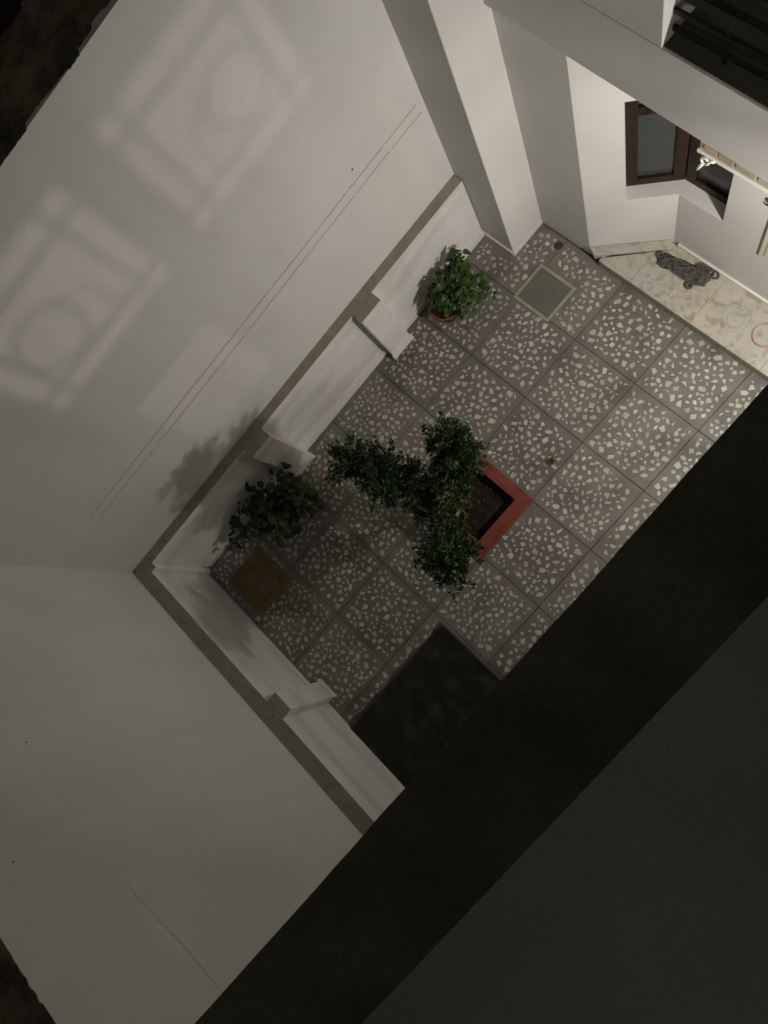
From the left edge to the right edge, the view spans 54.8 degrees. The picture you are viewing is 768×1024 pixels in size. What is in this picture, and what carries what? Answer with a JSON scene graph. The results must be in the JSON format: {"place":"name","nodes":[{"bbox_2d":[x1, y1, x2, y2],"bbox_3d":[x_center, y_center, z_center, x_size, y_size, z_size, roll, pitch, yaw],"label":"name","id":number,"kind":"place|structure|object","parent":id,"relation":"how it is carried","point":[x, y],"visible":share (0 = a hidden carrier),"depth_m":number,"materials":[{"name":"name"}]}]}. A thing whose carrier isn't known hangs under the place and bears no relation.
{"place":"outdoors","nodes":[
{"label":"outdoors","id":0,"kind":"place"},
{"bbox_2d":[0,0,22,36],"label":"ground","id":1,"kind":"structure","parent":0,"point":[10,10],"depth_m":8.53,"materials":[{"name":"black"}]},
{"bbox_2d":[0,561,404,1023],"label":"boundary wall","id":2,"kind":"structure","parent":1,"relation":"on","point":[202,787],"depth_m":4.12,"materials":[{"name":"paint"}]},
{"bbox_2d":[194,385,767,1023],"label":"apartment building","id":3,"kind":"structure","parent":1,"relation":"on","point":[568,825],"depth_m":1.04,"materials":[{"name":"paint"}]},
{"bbox_2d":[382,0,767,381],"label":"house","id":4,"kind":"structure","parent":1,"relation":"on","point":[588,126],"depth_m":4.52,"materials":[{"name":"paint"}]},
{"bbox_2d":[625,100,733,203],"bbox_3d":[1.880,-2.306,4.557,0.777,1.075,0.208,22,91,20],"label":"window","id":5,"kind":"structure","parent":4,"relation":"in","point":[658,150],"depth_m":4.79,"materials":[{"name":"brown wood"}]},
{"bbox_2d":[655,251,719,288],"bbox_3d":[2.282,-1.851,5.636,0.499,0.054,0.223,43,97,18],"label":"floor rag","id":6,"kind":"object","parent":4,"relation":"on","point":[696,275],"visible":1,"depth_m":5.62,"materials":[{"name":"grey fabric"}]},
{"bbox_2d":[697,141,767,193],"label":"awning box","id":7,"kind":"object","parent":4,"relation":"attached to","point":[717,157],"visible":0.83,"depth_m":3.97,"materials":[{"name":"beige metal"}]},
{"bbox_2d":[696,156,714,170],"bbox_3d":[1.783,-1.922,4.110,0.099,0.134,0.024,32,94,19],"label":"crank hook","id":8,"kind":"object","parent":7,"relation":"hanging from","point":[702,163],"visible":1,"depth_m":4.08,"materials":[{"name":"white metal"}]},
{"bbox_2d":[758,228,767,261],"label":"wall box","id":9,"kind":"object","parent":4,"relation":"attached to","point":[763,252],"visible":1,"depth_m":4.84,"materials":[{"name":"beige plastic"}]},
{"bbox_2d":[253,352,547,686],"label":"leaf litter","id":10,"kind":"object","parent":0,"point":[293,595],"visible":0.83,"depth_m":6.43,"materials":[{"name":"brown plant"}]},
{"bbox_2d":[209,223,767,723],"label":"courtyard floor","id":11,"kind":"structure","parent":0,"point":[621,403],"depth_m":6.03,"materials":[{"name":"tile"}]},
{"bbox_2d":[0,0,484,573],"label":"boundary wall","id":12,"kind":"structure","parent":11,"relation":"on","point":[232,232],"depth_m":4.32,"materials":[{"name":"paint"}]},
{"bbox_2d":[229,546,290,614],"bbox_3d":[-1.107,0.609,6.606,0.450,0.018,0.422,43,97,18],"label":"inspection cover","id":13,"kind":"object","parent":11,"relation":"on","point":[258,575],"visible":1,"depth_m":6.60,"materials":[{"name":"brown metal"}]},
{"bbox_2d":[228,462,324,549],"bbox_3d":[-0.941,0.041,6.340,0.611,0.521,0.908,43,97,18],"label":"potted shrub","id":14,"kind":"object","parent":11,"relation":"on","point":[279,507],"visible":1,"depth_m":6.21,"materials":[{"name":"green plant"}]},
{"bbox_2d":[348,623,500,787],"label":"granite floor","id":15,"kind":"structure","parent":11,"relation":"on","point":[411,717],"depth_m":5.98,"materials":[{"name":"black stone"}]},
{"bbox_2d":[424,248,497,321],"bbox_3d":[0.586,-1.806,6.083,0.543,0.470,0.518,-33,74,12],"label":"potted shrub","id":16,"kind":"object","parent":11,"relation":"on","point":[446,301],"visible":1,"depth_m":5.96,"materials":[{"name":"green plant"}]},
{"bbox_2d":[425,455,533,558],"bbox_3d":[0.759,-0.052,5.895,0.620,0.310,0.620,43,97,18],"label":"planter","id":17,"kind":"object","parent":11,"relation":"on","point":[502,503],"visible":0.59,"depth_m":5.76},
{"bbox_2d":[324,411,490,602],"bbox_3d":[0.392,-0.123,5.243,1.359,1.360,0.987,43,97,18],"label":"tree","id":18,"kind":"object","parent":17,"relation":"on","point":[449,550],"visible":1,"depth_m":4.95,"materials":[{"name":"green plant"}]},
{"bbox_2d":[513,263,575,321],"bbox_3d":[1.317,-1.800,6.090,0.377,0.018,0.350,43,97,18],"label":"manhole cover","id":19,"kind":"object","parent":11,"relation":"on","point":[545,293],"visible":1,"depth_m":6.08,"materials":[{"name":"grey metal"}]},
{"bbox_2d":[546,456,554,465],"bbox_3d":[1.326,-0.400,5.895,0.067,0.021,0.092,43,97,18],"label":"dry leaf","id":20,"kind":"object","parent":11,"relation":"on","point":[550,461],"visible":1,"depth_m":5.90,"materials":[{"name":"brown plant"}]},
{"bbox_2d":[553,240,564,250],"bbox_3d":[1.438,-2.188,6.098,0.094,0.016,0.094,43,97,18],"label":"floor drain","id":21,"kind":"object","parent":11,"relation":"on","point":[559,245],"visible":1,"depth_m":6.09,"materials":[{"name":"metal"}]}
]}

